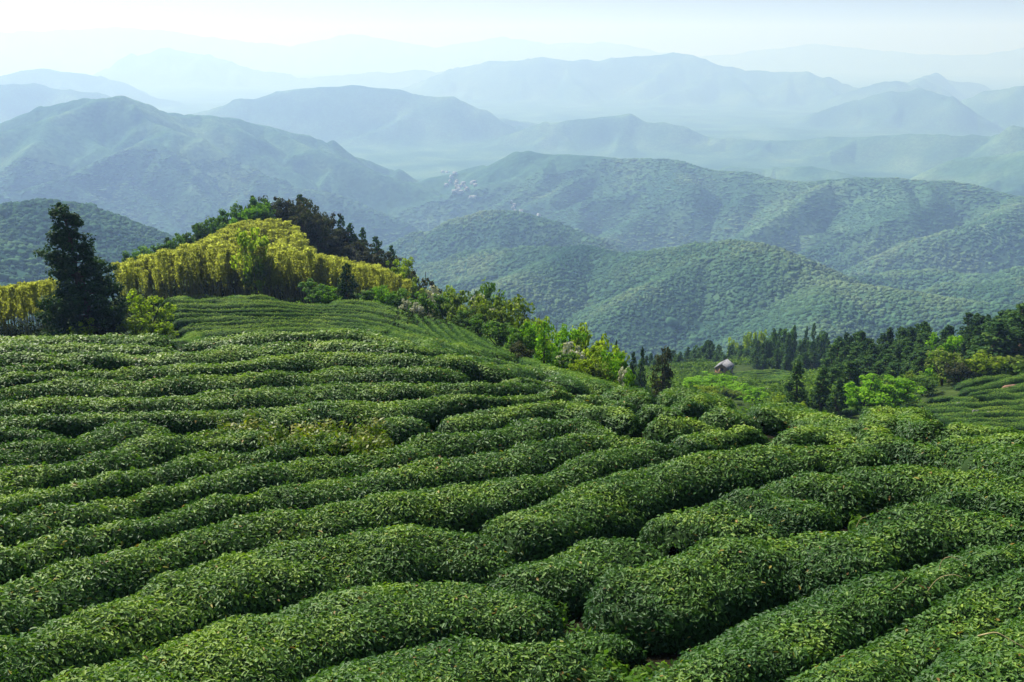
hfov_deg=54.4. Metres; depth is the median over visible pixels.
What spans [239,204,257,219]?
leafy tree
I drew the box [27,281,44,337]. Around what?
bamboo
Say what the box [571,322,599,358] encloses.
leafy tree
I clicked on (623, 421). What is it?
tea hedge
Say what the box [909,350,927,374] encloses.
conifer
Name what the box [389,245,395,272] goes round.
pine tree
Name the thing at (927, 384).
leafy tree
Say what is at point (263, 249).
bamboo
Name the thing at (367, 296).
leafy tree
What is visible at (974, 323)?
conifer
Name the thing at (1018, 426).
tea hedge
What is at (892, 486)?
tea hedge
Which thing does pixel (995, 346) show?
conifer
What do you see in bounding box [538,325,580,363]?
leafy tree
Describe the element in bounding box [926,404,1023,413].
tea hedge
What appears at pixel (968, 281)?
hill woodland
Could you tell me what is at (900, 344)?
conifer
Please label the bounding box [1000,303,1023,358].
conifer
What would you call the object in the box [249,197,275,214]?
leafy tree
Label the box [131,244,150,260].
leafy tree
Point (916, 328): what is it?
conifer
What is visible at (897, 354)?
conifer
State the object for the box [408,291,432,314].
leafy tree
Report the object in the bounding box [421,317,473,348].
tea hedge
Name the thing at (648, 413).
tea hedge
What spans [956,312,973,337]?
conifer
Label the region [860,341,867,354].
conifer
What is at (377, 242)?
pine tree
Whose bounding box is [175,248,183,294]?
bamboo
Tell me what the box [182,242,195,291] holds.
bamboo
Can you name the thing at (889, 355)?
conifer
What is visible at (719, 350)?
conifer
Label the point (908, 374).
leafy tree
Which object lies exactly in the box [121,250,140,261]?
leafy tree
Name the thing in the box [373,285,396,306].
leafy tree
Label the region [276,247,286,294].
bamboo
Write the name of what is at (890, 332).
conifer
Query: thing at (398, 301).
leafy tree
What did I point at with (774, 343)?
conifer
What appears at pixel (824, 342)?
conifer
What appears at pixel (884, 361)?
conifer
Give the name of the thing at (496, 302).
leafy tree
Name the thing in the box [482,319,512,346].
leafy tree
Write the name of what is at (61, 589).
tea hedge
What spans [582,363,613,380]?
leafy tree
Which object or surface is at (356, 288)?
bamboo
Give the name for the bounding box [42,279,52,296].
bamboo
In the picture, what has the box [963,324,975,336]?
conifer
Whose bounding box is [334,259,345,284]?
bamboo
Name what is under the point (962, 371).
rusty tree
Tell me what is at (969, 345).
conifer
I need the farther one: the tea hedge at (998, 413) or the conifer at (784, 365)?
the conifer at (784, 365)
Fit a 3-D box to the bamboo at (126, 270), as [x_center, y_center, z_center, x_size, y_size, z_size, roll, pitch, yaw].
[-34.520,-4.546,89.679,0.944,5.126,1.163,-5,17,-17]
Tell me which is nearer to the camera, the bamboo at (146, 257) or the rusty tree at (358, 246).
the bamboo at (146, 257)
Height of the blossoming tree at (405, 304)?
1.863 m
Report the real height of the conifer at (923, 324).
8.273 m
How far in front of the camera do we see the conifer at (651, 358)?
259.23 m
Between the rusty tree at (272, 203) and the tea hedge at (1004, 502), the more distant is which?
the rusty tree at (272, 203)
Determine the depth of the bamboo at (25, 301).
70.85 m
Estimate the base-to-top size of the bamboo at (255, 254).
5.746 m
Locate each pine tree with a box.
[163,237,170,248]
[296,194,306,208]
[336,215,346,239]
[346,223,357,256]
[358,227,368,261]
[371,236,383,256]
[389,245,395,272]
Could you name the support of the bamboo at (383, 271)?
on the ground
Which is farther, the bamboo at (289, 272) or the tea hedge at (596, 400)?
the bamboo at (289, 272)
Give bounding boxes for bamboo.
[0,285,6,333]
[0,286,10,334]
[0,290,7,334]
[0,297,5,335]
[6,286,15,326]
[7,286,14,329]
[9,284,24,328]
[9,296,16,335]
[13,288,22,333]
[15,288,29,335]
[18,285,30,334]
[19,282,33,328]
[23,286,30,329]
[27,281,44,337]
[29,281,38,326]
[37,284,48,330]
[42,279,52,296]
[45,282,51,298]
[51,280,59,301]
[113,262,125,311]
[116,272,127,316]
[119,260,128,312]
[121,263,131,315]
[127,261,135,297]
[132,261,138,297]
[134,266,146,312]
[143,256,149,293]
[143,270,148,294]
[148,269,153,297]
[152,268,158,296]
[154,250,162,296]
[157,249,169,296]
[161,248,173,297]
[161,263,173,296]
[165,252,172,296]
[173,256,180,289]
[174,261,183,286]
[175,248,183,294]
[176,258,183,295]
[179,248,193,297]
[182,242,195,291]
[184,247,195,292]
[185,252,200,298]
[186,258,194,294]
[191,244,202,289]
[195,250,204,294]
[196,259,200,292]
[197,243,207,295]
[203,252,209,297]
[206,249,214,295]
[207,262,216,297]
[213,252,225,296]
[218,249,229,295]
[218,264,227,296]
[223,247,232,295]
[223,248,231,296]
[229,253,237,293]
[234,257,243,294]
[237,267,248,292]
[238,246,247,291]
[240,267,248,296]
[249,250,263,294]
[251,258,261,293]
[256,246,266,294]
[262,259,268,294]
[266,256,272,294]
[268,254,278,296]
[271,268,276,296]
[272,265,279,298]
[274,250,287,299]
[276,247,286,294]
[278,270,285,294]
[280,254,293,301]
[280,263,290,301]
[288,258,295,301]
[289,246,298,295]
[291,251,304,303]
[293,273,297,300]
[294,258,299,300]
[300,252,311,278]
[303,247,311,302]
[305,249,315,286]
[313,264,321,286]
[314,254,321,283]
[316,258,325,283]
[318,254,326,296]
[322,266,330,284]
[325,258,329,281]
[328,258,337,295]
[329,261,336,287]
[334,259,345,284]
[347,261,352,282]
[351,271,359,297]
[352,267,361,297]
[355,265,366,290]
[361,264,369,289]
[367,265,377,290]
[374,269,382,291]
[378,268,385,289]
[383,268,391,289]
[390,272,396,293]
[395,276,402,296]
[402,279,411,300]
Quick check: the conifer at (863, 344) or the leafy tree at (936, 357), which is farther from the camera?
the conifer at (863, 344)
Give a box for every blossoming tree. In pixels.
[398,298,411,310]
[409,302,424,315]
[425,285,443,317]
[464,293,495,334]
[556,341,586,363]
[618,366,627,386]
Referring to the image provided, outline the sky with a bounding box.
[0,0,1023,55]
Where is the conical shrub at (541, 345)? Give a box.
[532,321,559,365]
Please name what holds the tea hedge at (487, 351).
on the ground
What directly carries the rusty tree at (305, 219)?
on the ground
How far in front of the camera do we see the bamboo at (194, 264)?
90.01 m
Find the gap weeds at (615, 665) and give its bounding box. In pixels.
[551,505,893,681]
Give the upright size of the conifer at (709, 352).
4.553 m
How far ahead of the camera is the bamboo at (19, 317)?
75.87 m
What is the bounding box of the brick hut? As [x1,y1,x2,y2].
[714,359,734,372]
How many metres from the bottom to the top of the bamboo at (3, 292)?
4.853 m
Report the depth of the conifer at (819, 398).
98.34 m
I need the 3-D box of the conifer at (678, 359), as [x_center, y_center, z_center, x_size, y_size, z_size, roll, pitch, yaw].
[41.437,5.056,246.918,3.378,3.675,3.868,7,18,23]
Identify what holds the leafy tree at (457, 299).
on the ground
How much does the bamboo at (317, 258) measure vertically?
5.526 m
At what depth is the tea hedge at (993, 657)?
9.94 m
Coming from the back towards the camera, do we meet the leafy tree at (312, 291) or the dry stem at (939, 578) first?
the leafy tree at (312, 291)
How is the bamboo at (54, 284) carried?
on the ground
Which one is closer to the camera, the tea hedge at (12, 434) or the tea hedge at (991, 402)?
the tea hedge at (12, 434)
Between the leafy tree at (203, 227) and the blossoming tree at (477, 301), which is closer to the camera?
the blossoming tree at (477, 301)
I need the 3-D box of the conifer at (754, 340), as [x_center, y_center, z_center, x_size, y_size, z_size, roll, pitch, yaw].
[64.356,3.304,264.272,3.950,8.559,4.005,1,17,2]
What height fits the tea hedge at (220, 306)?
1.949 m
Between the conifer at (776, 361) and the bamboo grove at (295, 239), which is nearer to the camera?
the bamboo grove at (295, 239)
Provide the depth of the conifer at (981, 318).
153.32 m
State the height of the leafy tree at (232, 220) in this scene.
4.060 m
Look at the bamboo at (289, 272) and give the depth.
92.69 m
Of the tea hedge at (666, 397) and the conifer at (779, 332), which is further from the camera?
the conifer at (779, 332)
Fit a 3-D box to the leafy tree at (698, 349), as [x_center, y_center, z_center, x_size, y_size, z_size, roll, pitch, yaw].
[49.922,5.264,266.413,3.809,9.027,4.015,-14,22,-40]
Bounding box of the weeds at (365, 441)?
[206,405,393,459]
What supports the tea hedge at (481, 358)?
on the ground
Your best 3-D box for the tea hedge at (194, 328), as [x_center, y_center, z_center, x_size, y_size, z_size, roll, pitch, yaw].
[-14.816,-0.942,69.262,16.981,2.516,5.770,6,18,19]
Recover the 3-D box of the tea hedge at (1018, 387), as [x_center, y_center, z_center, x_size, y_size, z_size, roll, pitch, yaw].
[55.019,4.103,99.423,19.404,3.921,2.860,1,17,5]
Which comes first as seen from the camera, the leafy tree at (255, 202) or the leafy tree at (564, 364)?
the leafy tree at (564, 364)
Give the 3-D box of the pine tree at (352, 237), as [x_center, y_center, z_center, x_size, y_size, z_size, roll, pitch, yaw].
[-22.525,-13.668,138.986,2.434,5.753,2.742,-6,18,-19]
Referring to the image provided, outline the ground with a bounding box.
[45,236,1018,676]
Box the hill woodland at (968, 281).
[0,198,1023,368]
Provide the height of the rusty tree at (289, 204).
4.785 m
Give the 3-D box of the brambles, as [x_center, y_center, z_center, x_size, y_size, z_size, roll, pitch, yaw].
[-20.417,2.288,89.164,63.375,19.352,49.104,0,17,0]
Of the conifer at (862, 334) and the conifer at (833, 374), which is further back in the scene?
the conifer at (862, 334)
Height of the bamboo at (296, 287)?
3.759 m
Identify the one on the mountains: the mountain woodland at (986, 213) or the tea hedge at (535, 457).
the mountain woodland at (986, 213)
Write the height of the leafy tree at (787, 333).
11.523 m
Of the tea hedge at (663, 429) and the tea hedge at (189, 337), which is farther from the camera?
the tea hedge at (189, 337)
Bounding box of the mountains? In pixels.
[0,27,1023,253]
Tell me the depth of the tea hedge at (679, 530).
16.46 m
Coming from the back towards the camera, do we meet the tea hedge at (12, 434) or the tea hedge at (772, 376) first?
the tea hedge at (772, 376)
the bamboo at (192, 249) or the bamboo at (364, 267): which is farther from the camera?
the bamboo at (364, 267)
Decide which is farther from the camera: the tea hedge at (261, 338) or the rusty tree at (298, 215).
the rusty tree at (298, 215)
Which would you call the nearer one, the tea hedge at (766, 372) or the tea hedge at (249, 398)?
the tea hedge at (249, 398)
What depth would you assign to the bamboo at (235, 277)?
95.49 m
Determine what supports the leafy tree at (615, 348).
on the ground
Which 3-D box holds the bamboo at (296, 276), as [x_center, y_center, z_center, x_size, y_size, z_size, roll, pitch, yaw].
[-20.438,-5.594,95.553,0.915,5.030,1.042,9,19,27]
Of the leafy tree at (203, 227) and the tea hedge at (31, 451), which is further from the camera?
the leafy tree at (203, 227)
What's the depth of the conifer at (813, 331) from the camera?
254.88 m
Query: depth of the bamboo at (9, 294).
73.64 m
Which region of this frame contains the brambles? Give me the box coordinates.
[0,280,493,338]
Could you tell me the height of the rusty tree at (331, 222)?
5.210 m
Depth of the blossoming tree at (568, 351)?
60.43 m
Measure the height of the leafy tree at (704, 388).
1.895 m
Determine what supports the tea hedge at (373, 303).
on the ground
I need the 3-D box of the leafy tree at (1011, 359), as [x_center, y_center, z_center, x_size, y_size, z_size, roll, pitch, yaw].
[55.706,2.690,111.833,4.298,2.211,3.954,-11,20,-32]
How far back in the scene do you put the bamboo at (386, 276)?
94.61 m
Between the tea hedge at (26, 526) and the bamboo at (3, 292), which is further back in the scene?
the bamboo at (3, 292)
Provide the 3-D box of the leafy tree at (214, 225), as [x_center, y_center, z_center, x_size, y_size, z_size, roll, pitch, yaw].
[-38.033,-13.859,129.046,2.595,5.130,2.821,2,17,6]
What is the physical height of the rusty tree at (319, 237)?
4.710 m
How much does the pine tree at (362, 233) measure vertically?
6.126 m
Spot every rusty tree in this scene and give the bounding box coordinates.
[253,195,276,216]
[271,198,293,220]
[277,197,307,223]
[289,199,314,238]
[291,211,318,237]
[303,205,328,221]
[306,210,340,247]
[306,217,330,251]
[313,232,339,246]
[322,247,343,253]
[327,246,360,260]
[328,227,342,244]
[332,227,350,245]
[347,251,370,261]
[348,239,372,260]
[360,247,383,265]
[370,250,397,267]
[407,270,441,316]
[507,341,535,357]
[940,361,976,383]
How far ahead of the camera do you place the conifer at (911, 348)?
136.58 m
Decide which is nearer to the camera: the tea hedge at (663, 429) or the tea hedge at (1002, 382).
the tea hedge at (663, 429)
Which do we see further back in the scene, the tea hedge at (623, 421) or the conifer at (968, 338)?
the conifer at (968, 338)
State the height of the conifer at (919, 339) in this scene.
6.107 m
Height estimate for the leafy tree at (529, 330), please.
3.574 m
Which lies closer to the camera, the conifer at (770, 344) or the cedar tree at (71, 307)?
the cedar tree at (71, 307)
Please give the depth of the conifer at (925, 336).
149.92 m
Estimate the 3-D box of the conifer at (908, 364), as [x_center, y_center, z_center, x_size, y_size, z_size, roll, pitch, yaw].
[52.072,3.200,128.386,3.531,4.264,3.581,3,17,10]
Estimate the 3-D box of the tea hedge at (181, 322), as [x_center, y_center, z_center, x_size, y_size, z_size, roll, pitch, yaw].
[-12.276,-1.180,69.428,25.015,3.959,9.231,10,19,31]
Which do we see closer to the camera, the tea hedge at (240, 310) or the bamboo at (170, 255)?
the tea hedge at (240, 310)
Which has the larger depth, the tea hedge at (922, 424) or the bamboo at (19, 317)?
the bamboo at (19, 317)
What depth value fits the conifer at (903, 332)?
151.64 m
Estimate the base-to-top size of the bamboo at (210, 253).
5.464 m
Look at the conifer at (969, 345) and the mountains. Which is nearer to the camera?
the conifer at (969, 345)
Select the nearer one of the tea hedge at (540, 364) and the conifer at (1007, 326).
the tea hedge at (540, 364)
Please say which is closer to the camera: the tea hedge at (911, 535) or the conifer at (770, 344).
the tea hedge at (911, 535)
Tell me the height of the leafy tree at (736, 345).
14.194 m
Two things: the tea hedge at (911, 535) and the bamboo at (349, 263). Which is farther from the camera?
the bamboo at (349, 263)
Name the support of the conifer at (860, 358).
on the ground
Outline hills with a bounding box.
[0,201,1023,368]
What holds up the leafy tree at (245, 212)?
on the ground
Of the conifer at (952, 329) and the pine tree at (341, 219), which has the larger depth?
the conifer at (952, 329)
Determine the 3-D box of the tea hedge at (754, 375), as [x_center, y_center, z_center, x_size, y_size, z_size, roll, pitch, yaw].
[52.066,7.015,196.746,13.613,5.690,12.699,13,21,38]
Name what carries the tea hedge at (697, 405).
on the ground
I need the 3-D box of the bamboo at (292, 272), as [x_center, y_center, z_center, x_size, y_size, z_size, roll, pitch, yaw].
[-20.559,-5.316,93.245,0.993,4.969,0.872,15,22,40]
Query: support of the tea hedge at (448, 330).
on the ground
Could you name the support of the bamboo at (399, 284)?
on the ground
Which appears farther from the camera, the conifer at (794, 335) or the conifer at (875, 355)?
the conifer at (794, 335)
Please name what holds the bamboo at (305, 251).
on the ground
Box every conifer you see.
[629,352,638,386]
[635,346,647,388]
[643,356,649,366]
[648,354,653,364]
[675,354,682,362]
[689,353,697,361]
[695,353,701,362]
[705,348,713,360]
[711,354,719,361]
[717,345,722,357]
[719,354,726,361]
[726,345,731,358]
[733,350,742,359]
[740,351,748,359]
[747,350,759,363]
[750,338,758,350]
[750,355,760,368]
[752,340,760,353]
[757,342,765,359]
[758,354,768,369]
[760,340,771,357]
[768,337,775,356]
[768,341,773,359]
[770,348,780,369]
[775,350,785,369]
[777,328,781,342]
[778,337,786,346]
[780,346,790,369]
[780,354,791,370]
[780,361,812,406]
[785,333,793,364]
[791,325,797,357]
[791,330,797,359]
[792,344,802,362]
[800,352,809,370]
[801,353,810,369]
[804,326,808,347]
[808,343,813,358]
[808,367,833,411]
[809,351,819,369]
[810,323,816,347]
[814,336,820,353]
[818,339,823,365]
[819,335,826,353]
[819,344,837,373]
[823,378,852,417]
[825,336,845,363]
[825,361,841,377]
[825,367,840,384]
[829,363,845,379]
[831,361,862,402]
[833,346,848,364]
[841,350,859,363]
[842,354,854,369]
[843,332,849,344]
[846,335,853,345]
[849,342,857,352]
[851,332,859,345]
[851,346,862,358]
[853,359,861,372]
[855,330,866,350]
[857,355,870,372]
[858,356,876,375]
[860,338,874,353]
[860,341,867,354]
[865,343,879,369]
[867,362,885,378]
[869,348,880,362]
[875,353,884,363]
[875,356,892,372]
[876,333,888,347]
[876,344,885,357]
[881,327,894,344]
[881,353,898,371]
[881,362,901,381]
[882,349,891,357]
[885,360,902,374]
[892,326,902,344]
[892,347,902,360]
[893,342,904,358]
[896,329,907,341]
[897,345,913,361]
[897,346,910,371]
[901,350,919,373]
[903,354,913,373]
[906,326,916,340]
[906,332,917,345]
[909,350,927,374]
[913,323,920,339]
[913,336,924,346]
[915,321,930,341]
[919,326,932,336]
[921,332,931,345]
[938,329,948,341]
[943,324,953,338]
[944,326,957,337]
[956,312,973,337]
[957,340,968,358]
[959,334,973,353]
[961,336,975,357]
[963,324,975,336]
[964,335,984,365]
[966,319,979,333]
[966,319,1022,358]
[967,326,982,344]
[978,315,985,324]
[983,316,992,324]
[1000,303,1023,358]
[1000,309,1011,317]
[1004,322,1010,329]
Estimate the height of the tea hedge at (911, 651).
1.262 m
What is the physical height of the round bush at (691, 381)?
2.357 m
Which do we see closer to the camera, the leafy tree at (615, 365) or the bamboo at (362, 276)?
the leafy tree at (615, 365)
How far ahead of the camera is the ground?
103.68 m
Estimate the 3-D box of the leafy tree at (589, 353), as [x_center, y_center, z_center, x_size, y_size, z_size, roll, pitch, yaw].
[4.293,1.729,56.722,2.398,3.255,2.376,-11,20,-32]
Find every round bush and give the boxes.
[682,377,710,389]
[683,371,721,384]
[704,374,741,390]
[719,383,755,399]
[743,387,769,402]
[841,373,901,408]
[875,374,926,407]
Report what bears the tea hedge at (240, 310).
on the ground
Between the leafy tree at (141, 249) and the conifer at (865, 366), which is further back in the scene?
the conifer at (865, 366)
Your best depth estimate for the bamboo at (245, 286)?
91.75 m
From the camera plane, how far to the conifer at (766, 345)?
238.48 m
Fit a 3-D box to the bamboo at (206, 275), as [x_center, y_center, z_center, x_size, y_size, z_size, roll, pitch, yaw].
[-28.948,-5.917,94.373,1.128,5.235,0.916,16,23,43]
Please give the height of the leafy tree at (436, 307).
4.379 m
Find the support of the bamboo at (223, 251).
on the ground
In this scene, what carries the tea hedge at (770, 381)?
on the ground
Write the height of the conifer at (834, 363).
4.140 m
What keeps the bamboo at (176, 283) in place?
on the ground
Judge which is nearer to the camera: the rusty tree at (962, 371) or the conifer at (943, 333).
the rusty tree at (962, 371)
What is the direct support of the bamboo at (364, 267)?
on the ground
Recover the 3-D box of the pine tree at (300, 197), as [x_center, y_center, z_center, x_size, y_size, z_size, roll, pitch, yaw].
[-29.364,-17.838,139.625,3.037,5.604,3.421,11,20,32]
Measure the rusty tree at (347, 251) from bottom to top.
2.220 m
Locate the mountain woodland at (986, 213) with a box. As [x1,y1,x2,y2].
[0,147,1023,252]
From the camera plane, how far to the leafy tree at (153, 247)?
133.15 m
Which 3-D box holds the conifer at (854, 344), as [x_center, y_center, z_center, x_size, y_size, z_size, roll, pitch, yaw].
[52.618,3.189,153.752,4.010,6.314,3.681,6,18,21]
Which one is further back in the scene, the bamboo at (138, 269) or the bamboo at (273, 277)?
the bamboo at (273, 277)
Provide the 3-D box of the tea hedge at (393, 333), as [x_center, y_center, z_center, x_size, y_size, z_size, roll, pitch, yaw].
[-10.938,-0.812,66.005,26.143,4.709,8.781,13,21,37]
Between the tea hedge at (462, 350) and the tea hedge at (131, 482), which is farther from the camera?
the tea hedge at (462, 350)
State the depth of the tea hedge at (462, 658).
11.42 m
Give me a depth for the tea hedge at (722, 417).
24.84 m
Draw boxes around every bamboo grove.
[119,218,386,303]
[137,217,397,305]
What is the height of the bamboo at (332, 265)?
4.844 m
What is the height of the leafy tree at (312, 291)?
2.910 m
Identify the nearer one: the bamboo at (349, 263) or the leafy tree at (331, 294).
the leafy tree at (331, 294)
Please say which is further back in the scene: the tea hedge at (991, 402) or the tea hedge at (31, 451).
the tea hedge at (991, 402)
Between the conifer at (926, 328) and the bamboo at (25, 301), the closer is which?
the bamboo at (25, 301)
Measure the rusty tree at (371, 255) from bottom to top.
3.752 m
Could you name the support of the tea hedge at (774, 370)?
on the ground
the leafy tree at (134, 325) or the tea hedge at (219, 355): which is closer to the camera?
the tea hedge at (219, 355)
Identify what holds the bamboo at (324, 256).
on the ground
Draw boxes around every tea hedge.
[0,332,178,350]
[0,338,466,372]
[0,340,182,356]
[0,350,518,392]
[0,359,97,375]
[0,363,470,401]
[0,378,544,418]
[0,388,576,438]
[0,415,618,552]
[0,419,177,469]
[0,425,72,446]
[0,427,281,498]
[0,431,358,519]
[0,432,670,584]
[0,439,690,642]
[0,521,516,681]
[41,579,564,681]
[158,296,413,323]
[160,307,385,318]
[161,301,405,320]
[164,311,429,335]
[170,314,435,337]
[171,326,350,347]
[173,293,410,316]
[175,321,389,337]
[178,327,418,352]
[183,317,450,342]
[301,633,622,681]
[368,415,433,447]
[411,314,449,342]
[414,337,487,357]
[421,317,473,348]
[433,318,485,353]
[436,398,594,434]
[447,322,511,361]
[458,327,520,363]
[465,354,547,376]
[471,330,542,365]
[478,442,895,564]
[479,336,620,386]
[485,536,664,618]
[499,364,549,381]
[500,376,572,397]
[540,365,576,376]
[542,373,613,397]
[556,630,646,669]
[570,392,638,413]
[574,404,641,438]
[581,529,898,655]
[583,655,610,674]
[599,384,656,410]
[635,404,685,431]
[636,499,788,556]
[642,414,724,443]
[645,539,1023,681]
[655,383,706,407]
[669,422,770,454]
[670,391,735,421]
[696,403,762,433]
[717,486,842,539]
[731,375,787,379]
[734,370,790,375]
[736,369,792,373]
[736,373,790,377]
[737,377,780,380]
[737,379,790,384]
[746,400,856,435]
[760,469,879,528]
[769,424,859,449]
[781,565,1023,681]
[834,463,1023,508]
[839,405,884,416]
[842,421,895,439]
[842,500,1023,572]
[852,431,946,470]
[857,405,943,444]
[897,398,1023,408]
[913,611,1023,681]
[925,485,1023,521]
[926,396,978,403]
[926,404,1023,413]
[928,430,1023,452]
[931,409,1023,418]
[932,442,1023,483]
[934,420,1023,443]
[937,416,1023,425]
[947,390,1023,402]
[952,374,1011,390]
[958,373,1023,396]
[958,421,1023,430]
[965,383,1023,396]
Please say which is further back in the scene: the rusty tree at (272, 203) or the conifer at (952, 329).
the conifer at (952, 329)
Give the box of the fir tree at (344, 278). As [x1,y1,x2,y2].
[336,263,358,299]
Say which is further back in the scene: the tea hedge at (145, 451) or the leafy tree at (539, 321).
the leafy tree at (539, 321)
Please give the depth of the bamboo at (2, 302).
72.20 m
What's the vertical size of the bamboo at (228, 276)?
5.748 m
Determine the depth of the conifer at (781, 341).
243.77 m
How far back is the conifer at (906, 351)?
135.55 m
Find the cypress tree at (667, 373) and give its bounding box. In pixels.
[646,345,674,396]
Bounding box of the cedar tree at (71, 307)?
[33,202,131,337]
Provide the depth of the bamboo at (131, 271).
88.48 m
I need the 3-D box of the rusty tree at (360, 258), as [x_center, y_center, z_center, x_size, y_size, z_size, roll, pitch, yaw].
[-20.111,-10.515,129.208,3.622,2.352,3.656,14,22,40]
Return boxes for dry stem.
[928,574,960,590]
[978,632,1023,647]
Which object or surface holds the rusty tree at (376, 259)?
on the ground
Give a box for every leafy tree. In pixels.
[66,317,97,337]
[110,315,169,337]
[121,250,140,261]
[126,288,177,336]
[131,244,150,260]
[148,245,162,252]
[152,321,178,339]
[165,234,185,248]
[174,231,198,243]
[185,222,202,242]
[191,216,215,240]
[208,216,226,233]
[216,222,226,230]
[217,209,241,225]
[224,217,237,227]
[229,201,245,220]
[230,227,277,295]
[238,208,252,222]
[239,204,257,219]
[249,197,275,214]
[249,202,269,220]
[252,205,275,219]
[296,278,328,303]
[314,286,341,304]
[356,288,378,300]
[369,270,405,306]
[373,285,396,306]
[385,288,411,309]
[386,256,418,283]
[407,276,426,311]
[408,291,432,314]
[429,292,456,320]
[441,284,463,318]
[441,290,476,320]
[450,309,474,329]
[456,294,492,334]
[460,314,490,334]
[469,277,506,308]
[476,302,513,337]
[482,295,511,335]
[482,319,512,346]
[496,294,535,348]
[503,325,532,351]
[514,316,553,357]
[518,321,541,359]
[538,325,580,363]
[548,350,577,368]
[553,323,587,356]
[567,359,594,374]
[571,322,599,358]
[575,345,608,370]
[580,333,629,383]
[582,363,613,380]
[601,349,628,384]
[623,367,635,387]
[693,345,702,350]
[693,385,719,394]
[697,357,707,364]
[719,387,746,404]
[727,337,738,354]
[742,332,753,349]
[749,329,767,348]
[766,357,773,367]
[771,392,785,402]
[781,329,794,344]
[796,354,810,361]
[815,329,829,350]
[903,371,917,393]
[907,375,938,397]
[924,332,964,375]
[924,347,965,387]
[964,349,1009,376]
[990,355,1023,374]
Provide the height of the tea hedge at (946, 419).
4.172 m
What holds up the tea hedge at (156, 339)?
on the ground
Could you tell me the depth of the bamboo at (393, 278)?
95.00 m
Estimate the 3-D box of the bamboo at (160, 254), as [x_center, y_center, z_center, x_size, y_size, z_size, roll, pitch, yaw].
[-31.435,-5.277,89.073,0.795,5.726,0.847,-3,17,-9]
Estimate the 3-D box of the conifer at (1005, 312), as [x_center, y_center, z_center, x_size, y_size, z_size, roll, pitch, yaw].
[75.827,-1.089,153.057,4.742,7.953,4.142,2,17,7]
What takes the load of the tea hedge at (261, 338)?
on the ground
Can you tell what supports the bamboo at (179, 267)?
on the ground
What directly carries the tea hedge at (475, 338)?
on the ground
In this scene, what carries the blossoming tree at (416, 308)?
on the ground
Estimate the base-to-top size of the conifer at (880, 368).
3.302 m
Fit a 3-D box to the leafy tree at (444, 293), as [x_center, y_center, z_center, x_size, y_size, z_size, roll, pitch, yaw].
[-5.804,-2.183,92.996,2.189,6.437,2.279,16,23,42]
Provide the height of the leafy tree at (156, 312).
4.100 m
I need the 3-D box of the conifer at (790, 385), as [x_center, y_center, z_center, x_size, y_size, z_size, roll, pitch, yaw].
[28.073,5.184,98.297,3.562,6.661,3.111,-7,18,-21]
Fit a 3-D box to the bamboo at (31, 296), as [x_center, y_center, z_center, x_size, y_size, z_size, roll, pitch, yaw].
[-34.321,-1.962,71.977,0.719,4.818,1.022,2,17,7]
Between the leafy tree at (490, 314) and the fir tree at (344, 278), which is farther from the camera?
the fir tree at (344, 278)
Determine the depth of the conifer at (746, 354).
240.91 m
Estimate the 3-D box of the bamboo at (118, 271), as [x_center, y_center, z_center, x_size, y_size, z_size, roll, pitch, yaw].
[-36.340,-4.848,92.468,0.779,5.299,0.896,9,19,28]
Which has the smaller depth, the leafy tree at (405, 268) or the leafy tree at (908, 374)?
the leafy tree at (908, 374)
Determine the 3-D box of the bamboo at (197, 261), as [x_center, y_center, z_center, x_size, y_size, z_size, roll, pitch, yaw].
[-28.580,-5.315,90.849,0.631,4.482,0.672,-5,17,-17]
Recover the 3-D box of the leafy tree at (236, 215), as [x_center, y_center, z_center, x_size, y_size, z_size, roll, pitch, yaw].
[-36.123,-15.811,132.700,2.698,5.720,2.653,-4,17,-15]
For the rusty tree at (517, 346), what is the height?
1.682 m
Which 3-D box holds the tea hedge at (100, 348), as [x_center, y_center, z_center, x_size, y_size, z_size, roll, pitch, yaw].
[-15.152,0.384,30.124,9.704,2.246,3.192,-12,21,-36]
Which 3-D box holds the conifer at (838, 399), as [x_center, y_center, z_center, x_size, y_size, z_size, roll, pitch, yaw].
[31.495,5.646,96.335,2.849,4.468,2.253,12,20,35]
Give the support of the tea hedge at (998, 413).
on the ground
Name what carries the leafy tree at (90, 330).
on the ground
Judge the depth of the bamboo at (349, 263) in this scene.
93.97 m
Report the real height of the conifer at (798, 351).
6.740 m
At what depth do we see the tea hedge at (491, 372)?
30.17 m
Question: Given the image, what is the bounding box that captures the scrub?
[618,356,1023,413]
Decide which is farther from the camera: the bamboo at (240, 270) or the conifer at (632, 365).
the conifer at (632, 365)
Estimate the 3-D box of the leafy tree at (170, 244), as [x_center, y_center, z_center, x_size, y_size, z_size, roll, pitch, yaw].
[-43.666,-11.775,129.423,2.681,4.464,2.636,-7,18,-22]
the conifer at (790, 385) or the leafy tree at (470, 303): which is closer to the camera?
the leafy tree at (470, 303)
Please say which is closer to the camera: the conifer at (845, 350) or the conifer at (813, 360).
the conifer at (845, 350)
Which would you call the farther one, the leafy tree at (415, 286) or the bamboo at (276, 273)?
the leafy tree at (415, 286)

